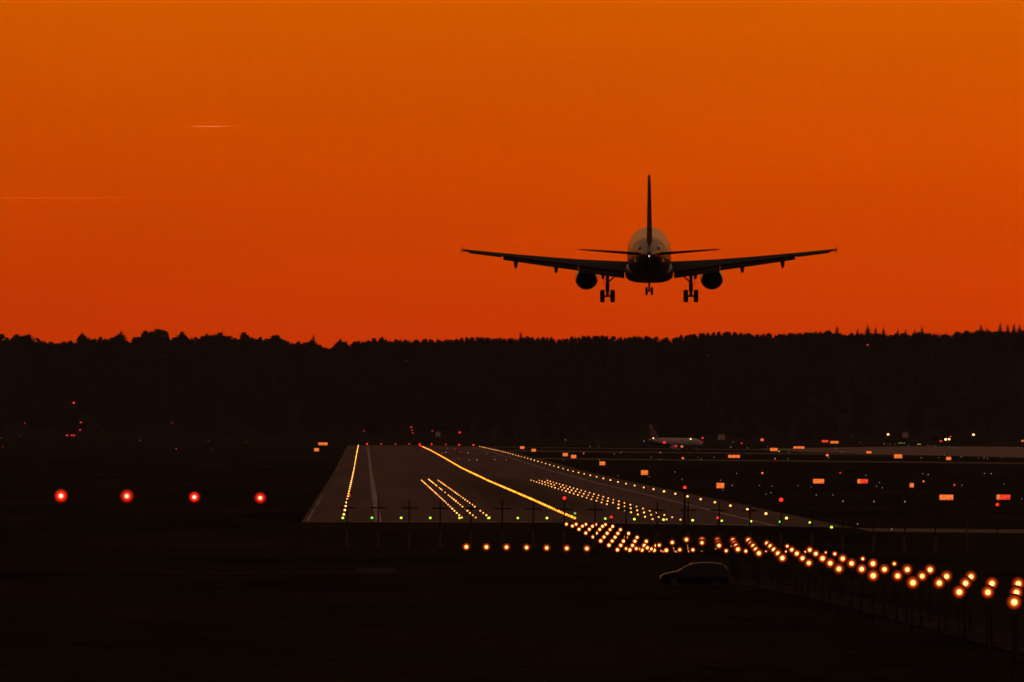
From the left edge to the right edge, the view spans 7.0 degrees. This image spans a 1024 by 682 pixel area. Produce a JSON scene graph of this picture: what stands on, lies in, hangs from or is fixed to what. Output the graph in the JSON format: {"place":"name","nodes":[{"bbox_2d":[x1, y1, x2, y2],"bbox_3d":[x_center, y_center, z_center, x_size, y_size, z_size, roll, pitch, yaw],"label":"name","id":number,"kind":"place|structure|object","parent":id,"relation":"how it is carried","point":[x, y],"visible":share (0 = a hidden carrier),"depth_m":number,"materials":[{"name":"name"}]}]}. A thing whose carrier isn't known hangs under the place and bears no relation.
{"place":"outdoors","nodes":[
{"label":"outdoors","id":0,"kind":"place"},
{"bbox_2d":[0,434,1023,681],"bbox_3d":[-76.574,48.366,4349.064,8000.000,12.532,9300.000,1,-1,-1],"label":"ground","id":1,"kind":"structure","parent":0,"point":[112,592],"depth_m":613.53,"materials":[{"name":"black plant"}]},
{"bbox_2d":[54,489,67,504],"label":"path indicator","id":2,"kind":"object","parent":1,"relation":"on","point":[60,495],"visible":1,"depth_m":1283.49,"materials":[{"name":"paint"}]},
{"bbox_2d":[120,489,133,504],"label":"path indicator","id":3,"kind":"object","parent":1,"relation":"on","point":[126,495],"visible":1,"depth_m":1283.67,"materials":[{"name":"paint"}]},
{"bbox_2d":[188,491,200,505],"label":"path indicator","id":4,"kind":"object","parent":1,"relation":"on","point":[194,497],"visible":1,"depth_m":1283.93,"materials":[{"name":"paint"}]},
{"bbox_2d":[254,492,266,506],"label":"path indicator","id":5,"kind":"object","parent":1,"relation":"on","point":[260,497],"visible":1,"depth_m":1284.08,"materials":[{"name":"paint"}]},
{"bbox_2d":[338,499,355,551],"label":"localizer antenna","id":6,"kind":"object","parent":1,"relation":"on","point":[347,550],"visible":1,"depth_m":849.60,"materials":[{"name":"metal"}]},
{"bbox_2d":[369,499,386,551],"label":"localizer antenna","id":7,"kind":"object","parent":1,"relation":"on","point":[378,550],"visible":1,"depth_m":849.70,"materials":[{"name":"metal"}]},
{"bbox_2d":[401,499,416,551],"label":"localizer antenna","id":8,"kind":"object","parent":1,"relation":"on","point":[409,508],"visible":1,"depth_m":849.76,"materials":[{"name":"metal"}]},
{"bbox_2d":[432,500,448,551],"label":"localizer antenna","id":9,"kind":"object","parent":1,"relation":"on","point":[440,550],"visible":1,"depth_m":849.76,"materials":[{"name":"metal"}]},
{"bbox_2d":[462,500,479,551],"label":"localizer antenna","id":10,"kind":"object","parent":1,"relation":"on","point":[471,550],"visible":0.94,"depth_m":849.82,"materials":[{"name":"metal"}]},
{"bbox_2d":[493,500,510,551],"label":"localizer antenna","id":11,"kind":"object","parent":1,"relation":"on","point":[502,550],"visible":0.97,"depth_m":849.90,"materials":[{"name":"metal"}]},
{"bbox_2d":[525,500,540,551],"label":"localizer antenna","id":12,"kind":"object","parent":1,"relation":"on","point":[533,509],"visible":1,"depth_m":849.98,"materials":[{"name":"metal"}]},
{"bbox_2d":[556,496,571,551],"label":"localizer antenna","id":13,"kind":"object","parent":1,"relation":"on","point":[564,498],"visible":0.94,"depth_m":850.01,"materials":[{"name":"metal"}]},
{"bbox_2d":[302,445,851,527],"bbox_3d":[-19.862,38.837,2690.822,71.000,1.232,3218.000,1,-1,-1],"label":"runway","id":14,"kind":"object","parent":1,"relation":"on","point":[400,472],"visible":0.94,"depth_m":1545.49,"materials":[{"name":"grey asphalt"}]},
{"bbox_2d":[306,446,776,525],"bbox_3d":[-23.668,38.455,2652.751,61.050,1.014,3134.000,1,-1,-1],"label":"runway marking","id":15,"kind":"object","parent":14,"relation":"on","point":[374,496],"visible":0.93,"depth_m":1435.67,"materials":[{"name":"white paint"}]},
{"bbox_2d":[586,501,603,551],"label":"localizer antenna","id":16,"kind":"object","parent":1,"relation":"on","point":[595,550],"visible":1,"depth_m":850.03,"materials":[{"name":"metal"}]},
{"bbox_2d":[617,501,634,551],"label":"localizer antenna","id":17,"kind":"object","parent":1,"relation":"on","point":[626,509],"visible":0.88,"depth_m":850.14,"materials":[{"name":"metal"}]},
{"bbox_2d":[497,447,766,449],"bbox_3d":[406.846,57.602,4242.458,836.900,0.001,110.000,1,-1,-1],"label":"taxiway","id":18,"kind":"structure","parent":1,"relation":"on","point":[634,448],"depth_m":4237.79,"materials":[{"name":"grey asphalt"}]},
{"bbox_2d":[648,501,664,551],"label":"localizer antenna","id":19,"kind":"object","parent":1,"relation":"on","point":[657,509],"visible":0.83,"depth_m":850.21,"materials":[{"name":"metal"}]},
{"bbox_2d":[679,486,686,545],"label":"obstruction mast","id":20,"kind":"object","parent":1,"relation":"on","point":[684,522],"visible":0.96,"depth_m":900.25,"materials":[{"name":"metal"}]},
{"bbox_2d":[680,502,695,552],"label":"localizer antenna","id":21,"kind":"object","parent":1,"relation":"on","point":[687,510],"visible":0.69,"depth_m":850.26,"materials":[{"name":"metal"}]},
{"bbox_2d":[660,561,728,587],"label":"parked car","id":22,"kind":"object","parent":1,"relation":"on","point":[714,574],"visible":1,"depth_m":555.31,"materials":[{"name":"paint"}]},
{"bbox_2d":[505,450,940,455],"bbox_3d":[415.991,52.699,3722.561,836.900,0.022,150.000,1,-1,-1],"label":"taxiway","id":23,"kind":"structure","parent":1,"relation":"on","point":[709,452],"depth_m":3710.15,"materials":[{"name":"grey asphalt"}]},
{"bbox_2d":[641,424,701,452],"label":"parked airliner","id":24,"kind":"object","parent":23,"relation":"on","point":[694,444],"visible":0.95,"depth_m":3712.45,"materials":[{"name":"white paint"}]},
{"bbox_2d":[733,545,741,585],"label":"approach light","id":25,"kind":"object","parent":1,"relation":"on","point":[737,549],"visible":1,"depth_m":565.21,"materials":[{"name":"metal"}]},
{"bbox_2d":[754,548,763,592],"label":"approach light","id":26,"kind":"object","parent":1,"relation":"on","point":[758,553],"visible":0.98,"depth_m":535.22,"materials":[{"name":"metal"}]},
{"bbox_2d":[766,542,773,579],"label":"approach light","id":27,"kind":"object","parent":1,"relation":"on","point":[769,545],"visible":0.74,"depth_m":595.38,"materials":[{"name":"metal"}]},
{"bbox_2d":[773,548,782,592],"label":"approach light","id":28,"kind":"object","parent":1,"relation":"on","point":[776,551],"visible":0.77,"depth_m":535.25,"materials":[{"name":"metal"}]},
{"bbox_2d":[772,498,788,549],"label":"localizer antenna","id":29,"kind":"object","parent":1,"relation":"on","point":[780,500],"visible":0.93,"depth_m":850.43,"materials":[{"name":"metal"}]},
{"bbox_2d":[538,458,1023,463],"bbox_3d":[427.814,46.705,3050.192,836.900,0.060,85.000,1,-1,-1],"label":"taxiway","id":30,"kind":"structure","parent":1,"relation":"on","point":[783,460],"depth_m":3044.61,"materials":[{"name":"grey asphalt"}]},
{"bbox_2d":[777,552,787,600],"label":"approach light","id":31,"kind":"object","parent":1,"relation":"on","point":[782,558],"visible":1,"depth_m":505.24,"materials":[{"name":"metal"}]},
{"bbox_2d":[787,545,795,585],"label":"approach light","id":32,"kind":"object","parent":1,"relation":"on","point":[791,548],"visible":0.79,"depth_m":565.29,"materials":[{"name":"metal"}]},
{"bbox_2d":[792,549,800,591],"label":"approach light","id":33,"kind":"object","parent":1,"relation":"on","point":[796,553],"visible":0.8,"depth_m":535.27,"materials":[{"name":"metal"}]},
{"bbox_2d":[797,553,806,600],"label":"approach light","id":34,"kind":"object","parent":1,"relation":"on","point":[801,557],"visible":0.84,"depth_m":505.36,"materials":[{"name":"metal"}]},
{"bbox_2d":[803,557,813,610],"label":"approach light","id":35,"kind":"object","parent":1,"relation":"on","point":[808,562],"visible":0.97,"depth_m":475.25,"materials":[{"name":"metal"}]},
{"bbox_2d":[805,545,813,586],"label":"approach light","id":36,"kind":"object","parent":1,"relation":"on","point":[808,549],"visible":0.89,"depth_m":565.29,"materials":[{"name":"metal"}]},
{"bbox_2d":[804,502,819,545],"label":"localizer antenna","id":37,"kind":"object","parent":1,"relation":"on","point":[811,510],"visible":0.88,"depth_m":850.48,"materials":[{"name":"metal"}]},
{"bbox_2d":[811,549,819,592],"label":"approach light","id":38,"kind":"object","parent":1,"relation":"on","point":[815,553],"visible":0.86,"depth_m":535.31,"materials":[{"name":"metal"}]},
{"bbox_2d":[817,553,827,600],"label":"approach light","id":39,"kind":"object","parent":1,"relation":"on","point":[822,558],"visible":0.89,"depth_m":505.27,"materials":[{"name":"metal"}]},
{"bbox_2d":[824,557,835,610],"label":"approach light","id":40,"kind":"object","parent":1,"relation":"on","point":[829,562],"visible":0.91,"depth_m":475.25,"materials":[{"name":"metal"}]},
{"bbox_2d":[832,562,844,620],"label":"approach light","id":41,"kind":"object","parent":1,"relation":"on","point":[838,568],"visible":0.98,"depth_m":445.25,"materials":[{"name":"metal"}]},
{"bbox_2d":[837,553,847,600],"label":"approach light","id":42,"kind":"object","parent":1,"relation":"on","point":[842,558],"visible":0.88,"depth_m":505.29,"materials":[{"name":"metal"}]},
{"bbox_2d":[834,501,850,552],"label":"localizer antenna","id":43,"kind":"object","parent":1,"relation":"on","point":[842,541],"visible":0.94,"depth_m":850.53,"materials":[{"name":"metal"}]},
{"bbox_2d":[846,558,856,610],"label":"approach light","id":44,"kind":"object","parent":1,"relation":"on","point":[851,564],"visible":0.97,"depth_m":475.29,"materials":[{"name":"metal"}]},
{"bbox_2d":[856,563,866,620],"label":"approach light","id":45,"kind":"object","parent":1,"relation":"on","point":[861,569],"visible":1,"depth_m":445.27,"materials":[{"name":"metal"}]},
{"bbox_2d":[867,558,878,609],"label":"approach light","id":46,"kind":"object","parent":1,"relation":"on","point":[872,563],"visible":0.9,"depth_m":475.27,"materials":[{"name":"metal"}]},
{"bbox_2d":[866,569,879,632],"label":"approach light","id":47,"kind":"object","parent":1,"relation":"on","point":[873,576],"visible":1,"depth_m":415.25,"materials":[{"name":"metal"}]},
{"bbox_2d":[864,501,881,555],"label":"localizer antenna","id":48,"kind":"object","parent":1,"relation":"on","point":[873,540],"visible":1,"depth_m":850.57,"materials":[{"name":"metal"}]},
{"bbox_2d":[878,563,889,620],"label":"approach light","id":49,"kind":"object","parent":1,"relation":"on","point":[884,569],"visible":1,"depth_m":445.30,"materials":[{"name":"metal"}]},
{"bbox_2d":[889,560,897,610],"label":"approach light","id":50,"kind":"object","parent":1,"relation":"on","point":[894,563],"visible":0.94,"depth_m":475.40,"materials":[{"name":"metal"}]},
{"bbox_2d":[767,446,1023,457],"bbox_3d":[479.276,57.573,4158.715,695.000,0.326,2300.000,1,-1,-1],"label":"apron","id":51,"kind":"object","parent":1,"relation":"on","point":[968,451],"visible":0.94,"depth_m":4314.43,"materials":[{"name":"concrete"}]},
{"bbox_2d":[891,569,903,632],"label":"approach light","id":52,"kind":"object","parent":1,"relation":"on","point":[897,576],"visible":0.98,"depth_m":415.29,"materials":[{"name":"metal"}]},
{"bbox_2d":[895,501,912,556],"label":"localizer antenna","id":53,"kind":"object","parent":1,"relation":"on","point":[904,540],"visible":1,"depth_m":850.63,"materials":[{"name":"metal"}]},
{"bbox_2d":[901,563,913,620],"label":"approach light","id":54,"kind":"object","parent":1,"relation":"on","point":[907,569],"visible":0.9,"depth_m":445.31,"materials":[{"name":"metal"}]},
{"bbox_2d":[905,575,919,646],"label":"approach light","id":55,"kind":"object","parent":1,"relation":"on","point":[912,582],"visible":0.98,"depth_m":385.26,"materials":[{"name":"metal"}]},
{"bbox_2d":[916,570,927,633],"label":"approach light","id":56,"kind":"object","parent":1,"relation":"on","point":[922,575],"visible":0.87,"depth_m":415.30,"materials":[{"name":"metal"}]},
{"bbox_2d":[924,563,935,620],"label":"approach light","id":57,"kind":"object","parent":1,"relation":"on","point":[929,568],"visible":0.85,"depth_m":445.33,"materials":[{"name":"metal"}]},
{"bbox_2d":[928,503,943,557],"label":"localizer antenna","id":58,"kind":"object","parent":1,"relation":"on","point":[935,540],"visible":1,"depth_m":850.68,"materials":[{"name":"metal"}]},
{"bbox_2d":[932,576,945,646],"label":"approach light","id":59,"kind":"object","parent":1,"relation":"on","point":[938,583],"visible":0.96,"depth_m":385.38,"materials":[{"name":"metal"}]},
{"bbox_2d":[940,569,952,633],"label":"approach light","id":60,"kind":"object","parent":1,"relation":"on","point":[947,574],"visible":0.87,"depth_m":415.33,"materials":[{"name":"metal"}]},
{"bbox_2d":[939,494,953,502],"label":"guidance sign","id":61,"kind":"object","parent":1,"relation":"on","point":[946,497],"visible":1,"depth_m":1471.38,"materials":[{"name":"paint"}]},
{"bbox_2d":[952,584,966,663],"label":"approach light","id":62,"kind":"object","parent":1,"relation":"on","point":[959,591],"visible":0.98,"depth_m":355.37,"materials":[{"name":"metal"}]},
{"bbox_2d":[959,576,971,647],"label":"approach light","id":63,"kind":"object","parent":1,"relation":"on","point":[965,582],"visible":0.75,"depth_m":385.41,"materials":[{"name":"metal"}]},
{"bbox_2d":[964,570,977,632],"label":"approach light","id":64,"kind":"object","parent":1,"relation":"on","point":[972,575],"visible":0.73,"depth_m":415.34,"materials":[{"name":"metal"}]},
{"bbox_2d":[980,585,994,663],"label":"approach light","id":65,"kind":"object","parent":1,"relation":"on","point":[987,592],"visible":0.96,"depth_m":355.31,"materials":[{"name":"metal"}]},
{"bbox_2d":[985,576,998,647],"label":"approach light","id":66,"kind":"object","parent":1,"relation":"on","point":[993,581],"visible":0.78,"depth_m":385.33,"materials":[{"name":"metal"}]},
{"bbox_2d":[996,494,1010,502],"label":"guidance sign","id":67,"kind":"object","parent":1,"relation":"on","point":[1003,497],"visible":1,"depth_m":1488.37,"materials":[{"name":"paint"}]},
{"bbox_2d":[1006,593,1022,681],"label":"approach light","id":68,"kind":"object","parent":1,"relation":"on","point":[1014,602],"visible":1,"depth_m":325.29,"materials":[{"name":"metal"}]},
{"bbox_2d":[1009,585,1023,663],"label":"approach light","id":69,"kind":"object","parent":1,"relation":"on","point":[1017,589],"visible":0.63,"depth_m":355.41,"materials":[{"name":"metal"}]},
{"bbox_2d":[1011,576,1023,646],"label":"approach light","id":70,"kind":"object","parent":1,"relation":"on","point":[1018,580],"visible":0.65,"depth_m":385.32,"materials":[{"name":"metal"}]},
{"bbox_2d":[0,352,1023,443],"bbox_3d":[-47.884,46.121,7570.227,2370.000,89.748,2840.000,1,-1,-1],"label":"hill","id":71,"kind":"structure","parent":0,"point":[765,434],"depth_m":6459.67,"materials":[{"name":"black plant"}]},
{"bbox_2d":[0,333,9,355],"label":"broadleaf tree","id":72,"kind":"object","parent":71,"relation":"on","point":[2,337],"visible":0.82,"depth_m":7248.00,"materials":[{"name":"black plant"}]},
{"bbox_2d":[10,333,23,353],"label":"broadleaf tree","id":73,"kind":"object","parent":71,"relation":"on","point":[16,343],"visible":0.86,"depth_m":7247.24,"materials":[{"name":"black plant"}]},
{"bbox_2d":[22,334,34,361],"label":"broadleaf tree","id":74,"kind":"object","parent":71,"relation":"on","point":[29,339],"visible":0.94,"depth_m":7248.30,"materials":[{"name":"black plant"}]},
{"bbox_2d":[74,332,89,357],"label":"broadleaf tree","id":75,"kind":"object","parent":71,"relation":"on","point":[80,338],"visible":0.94,"depth_m":7248.33,"materials":[{"name":"black plant"}]},
{"bbox_2d":[116,330,129,359],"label":"broadleaf tree","id":76,"kind":"object","parent":71,"relation":"on","point":[120,338],"visible":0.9,"depth_m":7249.19,"materials":[{"name":"black plant"}]},
{"bbox_2d":[140,330,151,355],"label":"broadleaf tree","id":77,"kind":"object","parent":71,"relation":"on","point":[146,340],"visible":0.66,"depth_m":7249.96,"materials":[{"name":"black plant"}]},
{"bbox_2d":[150,329,164,355],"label":"broadleaf tree","id":78,"kind":"object","parent":71,"relation":"on","point":[157,338],"visible":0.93,"depth_m":7249.29,"materials":[{"name":"black plant"}]},
{"bbox_2d":[175,331,188,352],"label":"broadleaf tree","id":79,"kind":"object","parent":71,"relation":"on","point":[182,335],"visible":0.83,"depth_m":7250.40,"materials":[{"name":"black plant"}]},
{"bbox_2d":[215,332,229,357],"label":"broadleaf tree","id":80,"kind":"object","parent":71,"relation":"on","point":[221,337],"visible":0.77,"depth_m":7250.54,"materials":[{"name":"black plant"}]},
{"bbox_2d":[237,332,250,355],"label":"broadleaf tree","id":81,"kind":"object","parent":71,"relation":"on","point":[242,337],"visible":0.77,"depth_m":7250.78,"materials":[{"name":"black plant"}]},
{"bbox_2d":[271,334,283,355],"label":"broadleaf tree","id":82,"kind":"object","parent":71,"relation":"on","point":[275,342],"visible":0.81,"depth_m":7251.19,"materials":[{"name":"black plant"}]},
{"bbox_2d":[306,334,317,362],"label":"spruce tree","id":83,"kind":"object","parent":71,"relation":"on","point":[313,347],"visible":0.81,"depth_m":7251.91,"materials":[{"name":"black plant"}]},
{"bbox_2d":[335,339,346,363],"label":"broadleaf tree","id":84,"kind":"object","parent":71,"relation":"on","point":[339,345],"visible":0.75,"depth_m":7252.10,"materials":[{"name":"black plant"}]},
{"bbox_2d":[376,337,390,353],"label":"broadleaf tree","id":85,"kind":"object","parent":71,"relation":"on","point":[383,343],"visible":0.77,"depth_m":7252.48,"materials":[{"name":"black plant"}]},
{"bbox_2d":[0,329,1023,441],"bbox_3d":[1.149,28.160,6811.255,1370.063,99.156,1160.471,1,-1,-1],"label":"forest","id":86,"kind":"object","parent":71,"relation":"on","point":[599,354],"visible":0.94,"depth_m":6737.14,"materials":[{"name":"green plant"}]},
{"bbox_2d":[513,333,529,358],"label":"spruce tree","id":87,"kind":"object","parent":71,"relation":"on","point":[520,344],"visible":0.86,"depth_m":7254.60,"materials":[{"name":"black plant"}]},
{"bbox_2d":[827,328,844,354],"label":"spruce tree","id":88,"kind":"object","parent":71,"relation":"on","point":[836,336],"visible":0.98,"depth_m":7259.14,"materials":[{"name":"black plant"}]},
{"bbox_2d":[849,329,862,355],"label":"spruce tree","id":89,"kind":"object","parent":71,"relation":"on","point":[857,342],"visible":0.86,"depth_m":7259.63,"materials":[{"name":"black plant"}]},
{"bbox_2d":[858,326,879,355],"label":"spruce tree","id":90,"kind":"object","parent":71,"relation":"on","point":[867,338],"visible":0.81,"depth_m":7259.44,"materials":[{"name":"black plant"}]},
{"bbox_2d":[869,327,881,356],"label":"spruce tree","id":91,"kind":"object","parent":71,"relation":"on","point":[875,342],"visible":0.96,"depth_m":7259.19,"materials":[{"name":"black plant"}]},
{"bbox_2d":[877,327,889,354],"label":"spruce tree","id":92,"kind":"object","parent":71,"relation":"on","point":[883,344],"visible":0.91,"depth_m":7259.31,"materials":[{"name":"black plant"}]},
{"bbox_2d":[891,329,903,354],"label":"spruce tree","id":93,"kind":"object","parent":71,"relation":"on","point":[897,334],"visible":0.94,"depth_m":7259.86,"materials":[{"name":"black plant"}]},
{"bbox_2d":[909,330,919,354],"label":"spruce tree","id":94,"kind":"object","parent":71,"relation":"on","point":[914,342],"visible":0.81,"depth_m":7260.49,"materials":[{"name":"black plant"}]},
{"bbox_2d":[917,327,931,354],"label":"spruce tree","id":95,"kind":"object","parent":71,"relation":"on","point":[922,338],"visible":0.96,"depth_m":7260.39,"materials":[{"name":"black plant"}]},
{"bbox_2d":[973,325,987,352],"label":"spruce tree","id":96,"kind":"object","parent":71,"relation":"on","point":[980,337],"visible":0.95,"depth_m":7260.94,"materials":[{"name":"black plant"}]},
{"bbox_2d":[981,327,993,354],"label":"spruce tree","id":97,"kind":"object","parent":71,"relation":"on","point":[987,339],"visible":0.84,"depth_m":7261.55,"materials":[{"name":"black plant"}]},
{"bbox_2d":[993,323,1005,350],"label":"spruce tree","id":98,"kind":"object","parent":71,"relation":"on","point":[999,339],"visible":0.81,"depth_m":7261.33,"materials":[{"name":"black plant"}]},
{"bbox_2d":[1002,324,1014,353],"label":"spruce tree","id":99,"kind":"object","parent":71,"relation":"on","point":[1007,334],"visible":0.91,"depth_m":7261.34,"materials":[{"name":"black plant"}]},
{"bbox_2d":[1009,325,1019,352],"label":"spruce tree","id":100,"kind":"object","parent":71,"relation":"on","point":[1013,338],"visible":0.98,"depth_m":7261.26,"materials":[{"name":"black plant"}]},
{"bbox_2d":[1011,324,1023,352],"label":"spruce tree","id":101,"kind":"object","parent":71,"relation":"on","point":[1020,337],"visible":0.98,"depth_m":7261.55,"materials":[{"name":"black plant"}]},
{"bbox_2d":[0,572,1023,653],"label":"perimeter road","id":102,"kind":"structure","parent":0,"point":[1003,640],"depth_m":469.80,"materials":[{"name":"black asphalt"}]},
{"bbox_2d":[0,0,1023,359],"label":"sky","id":103,"kind":"structure","parent":0,"point":[293,170],"materials":[{"name":"orange"}]},
{"bbox_2d":[462,175,836,301],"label":"landing airliner","id":104,"kind":"object","parent":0,"point":[649,253],"visible":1,"depth_m":765.58,"materials":[{"name":"paint"}]},
{"bbox_2d":[857,528,1023,532],"bbox_3d":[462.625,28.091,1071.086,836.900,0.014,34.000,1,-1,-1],"label":"access road","id":105,"kind":"structure","parent":0,"point":[947,530],"depth_m":1064.22,"materials":[{"name":"grey asphalt"}]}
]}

